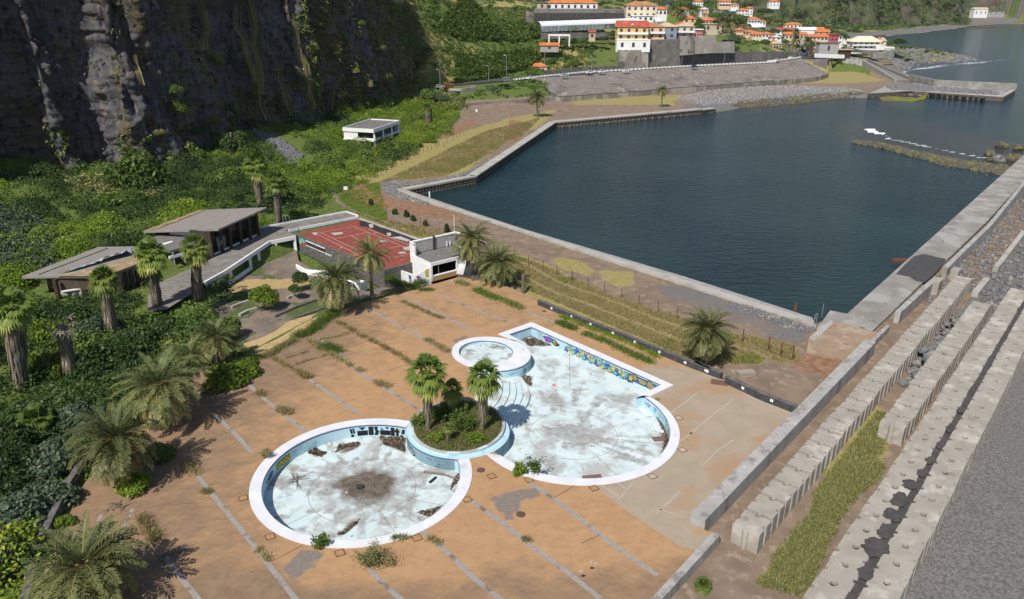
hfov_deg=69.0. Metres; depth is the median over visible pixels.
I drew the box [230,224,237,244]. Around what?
window
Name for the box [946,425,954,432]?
spilled sand
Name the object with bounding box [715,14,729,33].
palm tree
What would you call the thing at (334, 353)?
weeds
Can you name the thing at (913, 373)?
boulder
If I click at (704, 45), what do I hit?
retaining wall
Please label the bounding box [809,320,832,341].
slab edge
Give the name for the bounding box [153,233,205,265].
clubhouse link
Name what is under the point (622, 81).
revetment
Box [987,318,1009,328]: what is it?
concrete block
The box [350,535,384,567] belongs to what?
weed
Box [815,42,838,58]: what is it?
house
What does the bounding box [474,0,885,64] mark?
scrub
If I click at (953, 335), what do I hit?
concrete block
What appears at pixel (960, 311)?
rubble
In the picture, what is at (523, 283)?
stump
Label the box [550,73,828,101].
wall
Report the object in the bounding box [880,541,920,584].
concrete block
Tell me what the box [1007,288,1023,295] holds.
concrete block
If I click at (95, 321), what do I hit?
tree
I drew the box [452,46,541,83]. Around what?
banana plants
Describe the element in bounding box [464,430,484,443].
weed
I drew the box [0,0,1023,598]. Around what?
ground
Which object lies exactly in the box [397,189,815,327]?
quay wall
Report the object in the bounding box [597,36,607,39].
tree
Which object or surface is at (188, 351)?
palm tree
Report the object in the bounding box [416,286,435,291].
weeds
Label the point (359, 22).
cliff bush
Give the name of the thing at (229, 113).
cliff bush
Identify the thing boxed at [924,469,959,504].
concrete block
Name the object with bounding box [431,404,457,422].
weed
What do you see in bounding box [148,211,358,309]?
walkway
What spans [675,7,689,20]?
palm tree
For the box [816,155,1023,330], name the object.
breakwater
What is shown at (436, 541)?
weeds
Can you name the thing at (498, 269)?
palm tree
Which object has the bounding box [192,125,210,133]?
cliff bush
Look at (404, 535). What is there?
weeds
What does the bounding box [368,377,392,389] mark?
weeds
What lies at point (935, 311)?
concrete block
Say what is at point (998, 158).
rock
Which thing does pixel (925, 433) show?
concrete block
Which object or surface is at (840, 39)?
house
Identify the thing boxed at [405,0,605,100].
scrub
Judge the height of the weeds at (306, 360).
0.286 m
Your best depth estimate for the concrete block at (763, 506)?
64.79 m
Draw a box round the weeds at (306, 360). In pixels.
[295,353,327,364]
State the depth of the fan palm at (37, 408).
75.06 m
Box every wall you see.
[20,404,139,598]
[296,264,367,289]
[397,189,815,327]
[401,175,476,194]
[465,97,556,106]
[468,122,555,182]
[471,276,503,286]
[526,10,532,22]
[533,10,623,14]
[537,299,722,378]
[541,33,612,38]
[545,65,617,74]
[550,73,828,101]
[551,108,702,126]
[617,50,647,68]
[618,51,801,68]
[648,39,679,67]
[651,532,719,598]
[679,36,693,54]
[690,339,875,530]
[694,36,715,53]
[702,107,715,113]
[714,42,734,52]
[724,375,798,411]
[802,58,834,68]
[814,53,844,57]
[847,47,880,53]
[871,325,889,344]
[872,49,893,58]
[875,46,894,49]
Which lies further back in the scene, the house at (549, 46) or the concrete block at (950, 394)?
the house at (549, 46)
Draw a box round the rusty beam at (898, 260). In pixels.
[890,258,907,261]
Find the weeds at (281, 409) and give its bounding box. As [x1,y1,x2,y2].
[275,403,296,415]
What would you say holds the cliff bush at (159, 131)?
on the cliff
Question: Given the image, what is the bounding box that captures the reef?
[851,139,1009,174]
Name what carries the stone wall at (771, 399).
on the ground at (976, 550)
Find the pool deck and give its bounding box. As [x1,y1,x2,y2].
[35,277,711,598]
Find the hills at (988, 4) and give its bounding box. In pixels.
[964,0,1006,14]
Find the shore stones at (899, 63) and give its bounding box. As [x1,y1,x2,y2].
[886,48,986,69]
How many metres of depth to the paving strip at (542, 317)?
106.25 m
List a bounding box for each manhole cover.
[477,467,484,472]
[516,511,525,516]
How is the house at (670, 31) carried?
on the ground at (976, 550)
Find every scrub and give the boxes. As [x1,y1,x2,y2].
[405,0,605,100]
[411,0,615,63]
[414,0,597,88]
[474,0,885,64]
[484,0,944,55]
[484,0,952,54]
[673,0,926,31]
[674,0,940,33]
[679,0,930,32]
[682,0,971,33]
[736,0,970,26]
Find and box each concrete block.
[730,510,770,553]
[747,494,784,535]
[761,479,797,518]
[774,466,809,503]
[787,452,820,488]
[799,440,831,475]
[803,576,848,598]
[810,428,841,462]
[818,558,858,591]
[820,417,850,449]
[829,541,868,570]
[830,407,859,438]
[840,397,868,427]
[841,525,880,550]
[849,387,876,417]
[852,510,890,537]
[856,378,884,406]
[859,577,902,598]
[861,496,898,520]
[865,369,892,397]
[872,482,908,502]
[873,361,899,388]
[873,558,912,598]
[877,412,910,445]
[880,353,906,380]
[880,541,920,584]
[882,470,916,492]
[887,346,912,371]
[889,403,918,434]
[889,458,923,478]
[889,524,929,570]
[894,339,918,364]
[896,393,925,423]
[898,446,931,466]
[900,331,923,356]
[900,509,938,555]
[904,384,931,414]
[904,435,936,453]
[906,325,929,346]
[908,495,945,535]
[910,375,937,404]
[913,318,935,342]
[913,425,943,442]
[916,367,943,394]
[917,482,953,523]
[919,312,940,336]
[919,415,949,432]
[923,359,949,387]
[924,306,945,329]
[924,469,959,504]
[927,405,956,422]
[929,300,950,320]
[929,352,954,379]
[931,456,965,491]
[933,396,961,411]
[935,295,955,317]
[935,344,959,370]
[937,388,966,402]
[939,290,959,311]
[939,445,971,481]
[941,337,965,363]
[943,379,971,393]
[944,285,963,306]
[946,331,969,356]
[946,434,977,470]
[948,280,967,300]
[950,371,976,385]
[951,324,974,349]
[952,275,971,295]
[952,423,983,456]
[956,318,978,341]
[956,364,981,377]
[958,414,988,445]
[960,312,983,335]
[960,356,985,368]
[964,404,993,437]
[965,306,986,327]
[965,350,989,361]
[969,301,990,322]
[969,395,998,425]
[970,343,994,354]
[974,336,998,347]
[974,386,1002,417]
[979,330,1002,340]
[980,378,1006,409]
[983,324,1005,334]
[984,370,1010,399]
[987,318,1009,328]
[989,362,1015,391]
[991,313,1013,322]
[993,355,1018,379]
[994,307,1016,316]
[996,348,1021,374]
[997,302,1018,310]
[1001,342,1023,365]
[1002,297,1022,306]
[1005,292,1023,300]
[1005,335,1023,362]
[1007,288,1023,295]
[1009,329,1023,337]
[1012,323,1023,331]
[1015,317,1023,324]
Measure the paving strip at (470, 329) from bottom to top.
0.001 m
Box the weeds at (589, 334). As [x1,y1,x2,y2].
[576,329,656,364]
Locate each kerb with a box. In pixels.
[230,300,250,308]
[238,307,256,316]
[274,299,316,316]
[286,294,295,298]
[289,307,324,320]
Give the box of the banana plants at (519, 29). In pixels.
[431,0,540,42]
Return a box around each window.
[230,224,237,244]
[241,220,247,239]
[250,216,256,235]
[305,240,314,248]
[315,244,324,252]
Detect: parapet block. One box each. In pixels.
[930,277,943,294]
[949,267,961,279]
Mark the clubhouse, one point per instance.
(219, 228)
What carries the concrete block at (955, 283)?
on the ground at (976, 550)
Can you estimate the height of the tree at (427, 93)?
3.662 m
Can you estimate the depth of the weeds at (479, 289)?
112.69 m
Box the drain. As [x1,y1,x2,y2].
[356,483,363,489]
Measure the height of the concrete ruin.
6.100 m
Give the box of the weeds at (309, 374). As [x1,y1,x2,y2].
[296,367,314,379]
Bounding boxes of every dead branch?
[101,497,131,512]
[142,545,189,567]
[282,471,313,489]
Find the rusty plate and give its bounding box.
[711,379,727,385]
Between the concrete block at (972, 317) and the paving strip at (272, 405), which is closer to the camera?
the paving strip at (272, 405)
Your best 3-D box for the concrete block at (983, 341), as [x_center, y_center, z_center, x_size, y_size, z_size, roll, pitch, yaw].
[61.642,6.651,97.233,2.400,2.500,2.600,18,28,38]
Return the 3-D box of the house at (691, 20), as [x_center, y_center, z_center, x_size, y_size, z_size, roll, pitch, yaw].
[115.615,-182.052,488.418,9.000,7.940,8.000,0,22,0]
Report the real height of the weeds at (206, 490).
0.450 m
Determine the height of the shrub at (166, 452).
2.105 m
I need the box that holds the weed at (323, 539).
[309,531,330,550]
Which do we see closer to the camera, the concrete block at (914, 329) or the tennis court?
the concrete block at (914, 329)
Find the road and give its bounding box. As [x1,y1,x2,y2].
[438,56,814,86]
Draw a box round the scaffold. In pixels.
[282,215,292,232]
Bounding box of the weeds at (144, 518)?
[129,509,165,546]
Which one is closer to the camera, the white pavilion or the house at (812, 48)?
the white pavilion
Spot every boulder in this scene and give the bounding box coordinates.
[897,379,907,386]
[905,377,912,385]
[907,368,915,374]
[911,360,920,366]
[911,371,917,377]
[918,346,930,354]
[922,355,929,363]
[927,349,934,355]
[930,343,937,349]
[943,320,950,326]
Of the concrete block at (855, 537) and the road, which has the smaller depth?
the concrete block at (855, 537)
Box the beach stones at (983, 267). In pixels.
[924,192,1023,312]
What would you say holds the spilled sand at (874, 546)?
on the concrete block at (855, 537)
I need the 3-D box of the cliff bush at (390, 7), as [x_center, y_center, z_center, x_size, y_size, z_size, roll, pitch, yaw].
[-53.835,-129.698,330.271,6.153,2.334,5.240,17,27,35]
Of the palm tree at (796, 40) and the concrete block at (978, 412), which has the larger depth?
the palm tree at (796, 40)
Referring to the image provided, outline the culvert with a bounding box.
[735,369,755,377]
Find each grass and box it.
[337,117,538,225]
[357,117,539,255]
[413,397,503,450]
[487,253,801,364]
[753,409,888,597]
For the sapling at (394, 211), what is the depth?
159.27 m
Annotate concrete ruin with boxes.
[548,34,569,45]
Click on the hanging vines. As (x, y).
(257, 82)
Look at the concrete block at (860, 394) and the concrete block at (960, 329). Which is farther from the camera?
the concrete block at (960, 329)
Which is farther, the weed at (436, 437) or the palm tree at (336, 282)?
the palm tree at (336, 282)
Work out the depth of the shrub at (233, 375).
86.48 m
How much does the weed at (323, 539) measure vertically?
1.196 m
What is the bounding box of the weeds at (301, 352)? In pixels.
[285,349,308,358]
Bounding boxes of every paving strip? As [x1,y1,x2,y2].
[97,514,102,520]
[114,508,133,561]
[163,556,201,598]
[196,476,298,598]
[214,415,254,453]
[247,384,306,431]
[309,379,360,414]
[317,337,353,367]
[352,368,420,410]
[367,308,443,350]
[367,568,403,598]
[406,297,478,332]
[419,530,502,598]
[440,295,508,322]
[470,499,601,598]
[528,312,558,324]
[528,482,658,575]
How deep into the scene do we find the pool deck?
66.19 m
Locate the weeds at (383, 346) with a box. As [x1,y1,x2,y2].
[334,320,415,365]
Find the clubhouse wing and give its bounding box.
[21,246,141,299]
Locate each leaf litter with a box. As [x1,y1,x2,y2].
[308,447,326,456]
[334,441,359,452]
[338,518,359,535]
[379,435,406,452]
[417,506,438,516]
[450,473,458,488]
[521,336,549,345]
[522,374,531,384]
[656,417,668,451]
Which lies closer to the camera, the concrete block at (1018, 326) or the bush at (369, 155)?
the concrete block at (1018, 326)
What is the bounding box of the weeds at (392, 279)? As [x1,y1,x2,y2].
[384,273,432,289]
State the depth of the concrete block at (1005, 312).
105.95 m
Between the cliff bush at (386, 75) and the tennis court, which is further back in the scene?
the cliff bush at (386, 75)
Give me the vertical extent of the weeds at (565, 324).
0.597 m
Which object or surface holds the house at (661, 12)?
on the ground at (976, 550)
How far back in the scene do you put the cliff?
187.05 m
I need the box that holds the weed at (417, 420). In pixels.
[410,411,425,426]
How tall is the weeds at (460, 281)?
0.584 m
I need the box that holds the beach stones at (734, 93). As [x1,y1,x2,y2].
[674,85,865,105]
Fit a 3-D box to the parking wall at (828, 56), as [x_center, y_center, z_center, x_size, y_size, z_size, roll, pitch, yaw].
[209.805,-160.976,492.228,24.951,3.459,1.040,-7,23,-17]
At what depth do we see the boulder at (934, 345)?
97.74 m
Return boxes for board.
[456,259,461,273]
[459,260,463,273]
[461,260,465,274]
[463,261,467,274]
[465,261,470,275]
[468,263,472,275]
[582,474,601,477]
[652,436,666,441]
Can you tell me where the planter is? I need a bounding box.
[406,399,509,469]
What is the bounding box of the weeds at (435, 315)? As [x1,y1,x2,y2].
[396,299,444,319]
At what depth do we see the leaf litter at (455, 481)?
72.17 m
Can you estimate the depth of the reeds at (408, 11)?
344.89 m
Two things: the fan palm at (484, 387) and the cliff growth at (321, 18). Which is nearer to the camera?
the fan palm at (484, 387)
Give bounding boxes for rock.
[984,149,994,155]
[992,154,1005,161]
[995,141,1009,147]
[1003,154,1017,160]
[1012,144,1023,149]
[1014,153,1021,159]
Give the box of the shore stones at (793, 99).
[730,91,866,107]
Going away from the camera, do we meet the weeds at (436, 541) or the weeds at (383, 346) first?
the weeds at (436, 541)
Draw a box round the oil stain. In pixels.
[896,254,945,281]
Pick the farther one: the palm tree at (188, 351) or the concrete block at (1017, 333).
the concrete block at (1017, 333)
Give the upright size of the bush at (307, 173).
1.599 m
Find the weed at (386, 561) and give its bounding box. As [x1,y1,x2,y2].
[368,543,399,569]
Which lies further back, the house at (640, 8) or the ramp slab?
the house at (640, 8)
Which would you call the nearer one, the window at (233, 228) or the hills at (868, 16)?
the window at (233, 228)
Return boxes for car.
[504,77,513,81]
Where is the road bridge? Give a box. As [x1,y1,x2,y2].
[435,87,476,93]
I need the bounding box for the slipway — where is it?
[835,57,908,81]
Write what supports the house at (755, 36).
on the ground at (976, 550)
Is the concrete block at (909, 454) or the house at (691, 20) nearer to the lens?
the concrete block at (909, 454)
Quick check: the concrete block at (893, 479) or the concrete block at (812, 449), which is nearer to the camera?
the concrete block at (893, 479)
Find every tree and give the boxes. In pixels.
[0,264,36,291]
[0,396,67,426]
[0,420,38,455]
[0,447,41,500]
[0,488,52,542]
[0,533,46,585]
[17,510,148,598]
[18,478,82,519]
[22,435,84,481]
[23,318,57,348]
[27,348,64,380]
[52,400,114,441]
[55,303,94,328]
[61,356,110,382]
[62,400,168,486]
[70,314,125,342]
[110,325,155,356]
[110,345,205,431]
[115,356,157,381]
[151,314,192,339]
[154,347,183,374]
[159,334,213,399]
[183,316,217,343]
[187,315,242,365]
[216,317,241,336]
[308,253,365,311]
[349,234,392,300]
[419,89,437,97]
[431,95,450,100]
[446,70,462,76]
[446,220,494,274]
[472,239,523,286]
[485,86,501,91]
[497,84,510,89]
[526,88,548,116]
[570,60,582,65]
[577,38,588,43]
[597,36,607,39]
[607,30,614,36]
[656,84,668,106]
[661,0,673,4]
[667,3,678,15]
[670,0,684,5]
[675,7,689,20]
[677,307,738,364]
[683,4,693,9]
[688,4,700,17]
[693,21,705,29]
[708,12,721,17]
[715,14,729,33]
[721,11,734,16]
[726,15,739,34]
[727,35,741,40]
[732,14,747,20]
[745,1,759,5]
[757,8,773,12]
[760,39,770,44]
[768,28,780,32]
[790,34,801,49]
[791,27,800,50]
[801,34,816,51]
[838,32,849,38]
[893,38,907,43]
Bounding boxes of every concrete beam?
[971,277,989,296]
[992,231,1023,271]
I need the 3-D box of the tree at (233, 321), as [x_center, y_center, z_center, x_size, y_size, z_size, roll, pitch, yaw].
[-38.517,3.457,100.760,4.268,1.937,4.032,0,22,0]
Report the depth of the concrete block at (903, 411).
80.13 m
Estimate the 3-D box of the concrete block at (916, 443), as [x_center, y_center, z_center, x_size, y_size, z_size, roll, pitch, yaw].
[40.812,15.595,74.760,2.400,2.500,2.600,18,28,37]
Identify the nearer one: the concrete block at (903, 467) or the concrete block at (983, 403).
the concrete block at (903, 467)
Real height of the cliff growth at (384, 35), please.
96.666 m
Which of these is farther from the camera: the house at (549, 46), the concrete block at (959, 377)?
the house at (549, 46)
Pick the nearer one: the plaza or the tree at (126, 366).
the tree at (126, 366)
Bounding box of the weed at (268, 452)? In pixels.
[257,446,271,457]
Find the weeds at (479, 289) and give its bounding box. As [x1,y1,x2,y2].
[471,285,526,309]
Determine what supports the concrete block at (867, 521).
on the ground at (976, 550)
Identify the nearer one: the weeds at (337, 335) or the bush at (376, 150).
the weeds at (337, 335)
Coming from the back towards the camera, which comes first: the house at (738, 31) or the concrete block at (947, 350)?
the house at (738, 31)
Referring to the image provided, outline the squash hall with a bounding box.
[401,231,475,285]
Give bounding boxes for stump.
[521,274,524,293]
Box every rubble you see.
[251,128,304,163]
[381,167,477,204]
[465,147,509,173]
[729,302,815,332]
[886,83,998,94]
[908,308,965,375]
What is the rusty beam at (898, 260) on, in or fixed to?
attached to the breakwater
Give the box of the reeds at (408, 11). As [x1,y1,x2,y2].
[399,0,466,111]
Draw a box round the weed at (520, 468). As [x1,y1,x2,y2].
[512,462,527,475]
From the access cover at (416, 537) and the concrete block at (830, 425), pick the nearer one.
the access cover at (416, 537)
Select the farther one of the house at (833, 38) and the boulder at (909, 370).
the house at (833, 38)
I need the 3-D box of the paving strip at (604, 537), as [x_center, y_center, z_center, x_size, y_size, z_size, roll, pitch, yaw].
[6.533,19.440,64.310,0.652,0.001,15.683,-16,27,-35]
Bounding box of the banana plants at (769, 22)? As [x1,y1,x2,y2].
[637,0,770,23]
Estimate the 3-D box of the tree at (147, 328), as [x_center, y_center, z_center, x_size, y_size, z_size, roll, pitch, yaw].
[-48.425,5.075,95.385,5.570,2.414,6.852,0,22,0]
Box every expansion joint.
[617,480,635,500]
[655,492,679,513]
[657,508,682,516]
[671,392,698,412]
[690,398,734,433]
[702,439,734,464]
[735,388,789,413]
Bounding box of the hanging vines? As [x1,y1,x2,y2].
[127,0,335,119]
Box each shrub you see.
[51,514,77,530]
[103,371,121,384]
[114,470,151,497]
[139,441,176,463]
[200,361,258,394]
[229,356,262,376]
[248,284,279,306]
[288,284,304,292]
[291,271,308,284]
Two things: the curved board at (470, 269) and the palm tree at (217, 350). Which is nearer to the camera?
the palm tree at (217, 350)
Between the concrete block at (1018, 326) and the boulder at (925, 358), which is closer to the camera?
the boulder at (925, 358)
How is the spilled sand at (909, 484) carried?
on the concrete block at (893, 479)
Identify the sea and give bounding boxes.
[421,24,1023,322]
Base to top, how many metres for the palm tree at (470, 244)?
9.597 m
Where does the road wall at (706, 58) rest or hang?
on the ground at (976, 550)
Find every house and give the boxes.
[530,63,547,69]
[535,9,624,20]
[536,2,547,8]
[539,42,559,51]
[547,0,597,8]
[588,30,595,41]
[615,20,648,41]
[615,39,650,51]
[624,1,657,17]
[630,15,654,21]
[648,22,664,39]
[656,6,666,20]
[661,22,677,38]
[674,21,695,38]
[682,15,696,24]
[692,0,702,6]
[694,29,703,36]
[698,7,708,16]
[700,18,712,22]
[701,10,708,17]
[701,23,721,34]
[717,0,731,9]
[729,3,738,10]
[734,28,744,35]
[736,8,748,15]
[743,30,754,37]
[745,6,752,16]
[746,16,759,23]
[750,32,761,40]
[760,20,766,26]
[761,32,771,39]
[767,0,780,8]
[767,40,782,47]
[768,35,781,41]
[774,27,795,35]
[781,32,807,43]
[783,22,802,26]
[794,27,815,33]
[804,34,828,48]
[805,39,820,51]
[814,29,830,33]
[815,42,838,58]
[828,34,839,41]
[837,49,853,58]
[838,36,843,47]
[842,37,853,43]
[846,36,882,52]
[877,37,886,45]
[969,7,988,17]
[987,11,1004,16]
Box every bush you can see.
[0,199,66,269]
[90,190,148,205]
[103,149,174,191]
[152,127,169,134]
[168,99,188,112]
[169,84,184,92]
[183,141,207,161]
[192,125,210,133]
[203,116,221,121]
[204,166,246,182]
[211,56,222,60]
[215,130,250,153]
[223,111,233,116]
[234,202,257,208]
[242,195,255,201]
[244,117,256,125]
[283,190,295,199]
[286,183,302,191]
[289,167,305,176]
[292,172,316,178]
[303,109,312,114]
[306,161,321,169]
[324,160,345,169]
[329,50,340,53]
[332,148,349,155]
[335,90,347,96]
[350,68,359,72]
[354,18,365,24]
[356,152,373,157]
[365,80,373,86]
[369,148,384,155]
[372,98,385,104]
[373,44,386,49]
[376,143,390,148]
[379,72,392,78]
[384,143,394,150]
[387,4,396,9]
[399,143,412,149]
[404,39,415,44]
[407,141,422,146]
[420,137,436,142]
[423,123,438,130]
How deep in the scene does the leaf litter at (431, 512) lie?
67.89 m
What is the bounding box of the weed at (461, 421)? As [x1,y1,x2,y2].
[445,400,477,434]
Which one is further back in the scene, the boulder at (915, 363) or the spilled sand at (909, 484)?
the boulder at (915, 363)
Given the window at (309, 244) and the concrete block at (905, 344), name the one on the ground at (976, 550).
the concrete block at (905, 344)
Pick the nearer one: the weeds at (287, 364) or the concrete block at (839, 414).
the concrete block at (839, 414)
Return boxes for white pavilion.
[342,119,399,144]
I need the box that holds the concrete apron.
[596,361,791,550]
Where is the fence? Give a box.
[767,337,794,359]
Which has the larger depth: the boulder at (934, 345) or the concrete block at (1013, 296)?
the concrete block at (1013, 296)
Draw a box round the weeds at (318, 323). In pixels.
[290,309,342,338]
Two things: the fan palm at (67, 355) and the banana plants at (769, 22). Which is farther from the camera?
the banana plants at (769, 22)
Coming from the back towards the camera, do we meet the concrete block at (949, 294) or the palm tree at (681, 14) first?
the palm tree at (681, 14)
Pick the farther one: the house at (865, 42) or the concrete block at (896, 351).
the house at (865, 42)
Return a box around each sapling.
[392,208,397,213]
[403,209,409,216]
[444,223,449,231]
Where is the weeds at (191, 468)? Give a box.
[175,460,207,476]
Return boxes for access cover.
[238,494,247,500]
[265,532,275,539]
[334,548,345,556]
[411,534,422,541]
[463,496,472,502]
[486,473,496,478]
[524,477,534,482]
[589,485,598,490]
[647,473,657,478]
[678,447,687,452]
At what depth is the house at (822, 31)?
593.21 m
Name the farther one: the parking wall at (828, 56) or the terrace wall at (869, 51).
the terrace wall at (869, 51)
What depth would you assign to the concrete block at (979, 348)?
94.86 m
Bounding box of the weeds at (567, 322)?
[557,319,577,329]
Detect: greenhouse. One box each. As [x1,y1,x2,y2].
[534,17,661,31]
[747,24,762,28]
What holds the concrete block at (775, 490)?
on the ground at (976, 550)
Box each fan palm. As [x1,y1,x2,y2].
[0,286,38,391]
[16,402,56,438]
[41,313,80,378]
[87,263,122,334]
[131,235,169,312]
[178,232,211,302]
[241,151,268,207]
[262,169,290,223]
[402,352,448,431]
[422,104,431,123]
[440,377,463,413]
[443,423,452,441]
[464,358,502,431]
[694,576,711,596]
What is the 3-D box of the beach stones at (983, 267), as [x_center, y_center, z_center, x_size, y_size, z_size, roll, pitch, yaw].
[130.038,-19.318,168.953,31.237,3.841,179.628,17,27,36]
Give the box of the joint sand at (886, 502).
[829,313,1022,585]
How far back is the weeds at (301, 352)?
94.71 m
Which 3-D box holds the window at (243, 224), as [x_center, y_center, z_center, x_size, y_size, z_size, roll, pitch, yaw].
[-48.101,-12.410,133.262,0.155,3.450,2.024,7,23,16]
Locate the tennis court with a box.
[296,218,419,286]
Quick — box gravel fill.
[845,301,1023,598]
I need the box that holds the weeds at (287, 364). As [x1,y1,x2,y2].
[272,356,306,379]
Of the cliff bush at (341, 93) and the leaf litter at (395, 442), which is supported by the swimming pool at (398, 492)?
the leaf litter at (395, 442)
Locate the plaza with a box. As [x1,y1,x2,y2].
[213,250,415,347]
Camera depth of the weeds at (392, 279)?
118.03 m
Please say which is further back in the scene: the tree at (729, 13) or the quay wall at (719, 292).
the tree at (729, 13)
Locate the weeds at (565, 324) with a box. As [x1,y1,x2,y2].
[549,318,580,331]
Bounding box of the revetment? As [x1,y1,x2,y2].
[533,59,826,95]
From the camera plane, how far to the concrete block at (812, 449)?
73.04 m
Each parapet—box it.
[530,58,799,79]
[893,279,932,323]
[940,181,1023,279]
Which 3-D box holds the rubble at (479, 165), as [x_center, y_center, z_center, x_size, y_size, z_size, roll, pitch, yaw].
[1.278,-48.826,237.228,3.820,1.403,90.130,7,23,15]
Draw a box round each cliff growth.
[34,0,349,163]
[45,0,420,167]
[301,0,422,118]
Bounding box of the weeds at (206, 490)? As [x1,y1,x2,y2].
[199,484,214,494]
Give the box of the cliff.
[0,0,418,171]
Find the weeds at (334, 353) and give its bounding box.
[304,336,366,372]
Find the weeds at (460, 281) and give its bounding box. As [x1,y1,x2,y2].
[453,279,475,286]
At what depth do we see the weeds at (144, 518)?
63.19 m
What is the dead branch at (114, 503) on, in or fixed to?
on the pool deck
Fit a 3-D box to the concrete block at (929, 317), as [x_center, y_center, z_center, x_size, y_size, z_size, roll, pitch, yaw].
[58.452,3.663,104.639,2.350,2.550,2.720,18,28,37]
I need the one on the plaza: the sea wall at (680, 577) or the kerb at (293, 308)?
the kerb at (293, 308)
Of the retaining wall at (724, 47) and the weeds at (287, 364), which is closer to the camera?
the weeds at (287, 364)
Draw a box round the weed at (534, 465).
[524,454,545,473]
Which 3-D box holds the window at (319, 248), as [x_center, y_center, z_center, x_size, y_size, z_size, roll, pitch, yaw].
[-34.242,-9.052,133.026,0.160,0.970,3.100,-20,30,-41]
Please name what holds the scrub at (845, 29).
on the ground at (976, 550)
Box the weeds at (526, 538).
[520,534,534,541]
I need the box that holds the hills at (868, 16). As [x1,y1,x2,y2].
[737,0,970,25]
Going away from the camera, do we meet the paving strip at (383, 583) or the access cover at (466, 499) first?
the paving strip at (383, 583)
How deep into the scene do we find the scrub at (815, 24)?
1149.11 m
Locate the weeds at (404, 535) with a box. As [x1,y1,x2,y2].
[389,531,411,541]
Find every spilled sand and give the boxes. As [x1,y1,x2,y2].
[857,565,873,580]
[860,537,889,557]
[876,523,894,538]
[883,507,901,521]
[890,491,908,506]
[902,479,917,489]
[917,469,927,476]
[924,456,935,463]
[935,441,945,448]
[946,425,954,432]
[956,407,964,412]
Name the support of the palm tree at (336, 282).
on the pool deck
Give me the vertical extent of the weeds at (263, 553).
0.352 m
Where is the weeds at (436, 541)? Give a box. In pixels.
[424,534,447,545]
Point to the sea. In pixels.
(810, 209)
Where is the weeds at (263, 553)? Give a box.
[251,544,276,562]
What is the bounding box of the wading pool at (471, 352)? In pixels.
[451,337,530,377]
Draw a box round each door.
[120,271,128,286]
[123,269,133,286]
[132,268,136,282]
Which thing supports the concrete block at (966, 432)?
on the ground at (976, 550)
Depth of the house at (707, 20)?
487.86 m
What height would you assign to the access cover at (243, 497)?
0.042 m
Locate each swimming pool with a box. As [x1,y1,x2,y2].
[249,418,471,547]
[468,322,679,485]
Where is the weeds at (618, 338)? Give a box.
[557,313,662,359]
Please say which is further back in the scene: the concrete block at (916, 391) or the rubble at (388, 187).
the rubble at (388, 187)
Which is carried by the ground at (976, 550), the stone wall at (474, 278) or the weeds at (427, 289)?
the stone wall at (474, 278)
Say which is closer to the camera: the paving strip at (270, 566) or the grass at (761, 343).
the paving strip at (270, 566)
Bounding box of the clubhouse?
[143,207,266,256]
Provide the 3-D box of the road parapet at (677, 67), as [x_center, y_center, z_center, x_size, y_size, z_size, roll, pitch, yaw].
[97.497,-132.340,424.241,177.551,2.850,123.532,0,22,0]
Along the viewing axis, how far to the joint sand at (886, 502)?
62.27 m
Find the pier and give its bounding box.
[867,74,1016,101]
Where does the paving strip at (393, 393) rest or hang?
on the pool deck
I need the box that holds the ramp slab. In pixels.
[806,321,877,362]
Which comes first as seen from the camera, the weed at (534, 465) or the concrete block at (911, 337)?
the weed at (534, 465)
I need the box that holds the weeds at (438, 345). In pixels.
[422,336,452,352]
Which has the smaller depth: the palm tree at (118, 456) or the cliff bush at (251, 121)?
the palm tree at (118, 456)
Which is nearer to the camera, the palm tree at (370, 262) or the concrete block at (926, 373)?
the concrete block at (926, 373)
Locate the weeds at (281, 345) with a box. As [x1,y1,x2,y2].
[247,335,299,360]
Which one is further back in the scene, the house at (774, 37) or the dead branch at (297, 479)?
the house at (774, 37)
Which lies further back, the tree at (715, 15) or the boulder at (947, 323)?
the tree at (715, 15)
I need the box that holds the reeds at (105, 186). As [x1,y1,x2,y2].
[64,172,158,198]
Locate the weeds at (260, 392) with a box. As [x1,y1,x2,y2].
[252,387,267,397]
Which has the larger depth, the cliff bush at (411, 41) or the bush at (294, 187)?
the cliff bush at (411, 41)
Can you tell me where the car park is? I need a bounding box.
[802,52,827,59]
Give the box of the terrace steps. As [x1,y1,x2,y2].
[244,313,318,352]
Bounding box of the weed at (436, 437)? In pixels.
[426,428,443,442]
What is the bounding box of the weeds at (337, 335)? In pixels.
[319,331,348,340]
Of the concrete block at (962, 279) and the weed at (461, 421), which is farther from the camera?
the concrete block at (962, 279)
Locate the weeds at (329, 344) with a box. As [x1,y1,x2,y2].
[314,339,347,354]
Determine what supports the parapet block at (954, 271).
on the ground at (976, 550)
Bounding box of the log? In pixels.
[424,471,458,479]
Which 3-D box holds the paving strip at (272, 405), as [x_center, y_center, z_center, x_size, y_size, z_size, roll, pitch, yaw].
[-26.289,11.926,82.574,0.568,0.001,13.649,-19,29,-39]
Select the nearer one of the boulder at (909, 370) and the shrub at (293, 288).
the boulder at (909, 370)

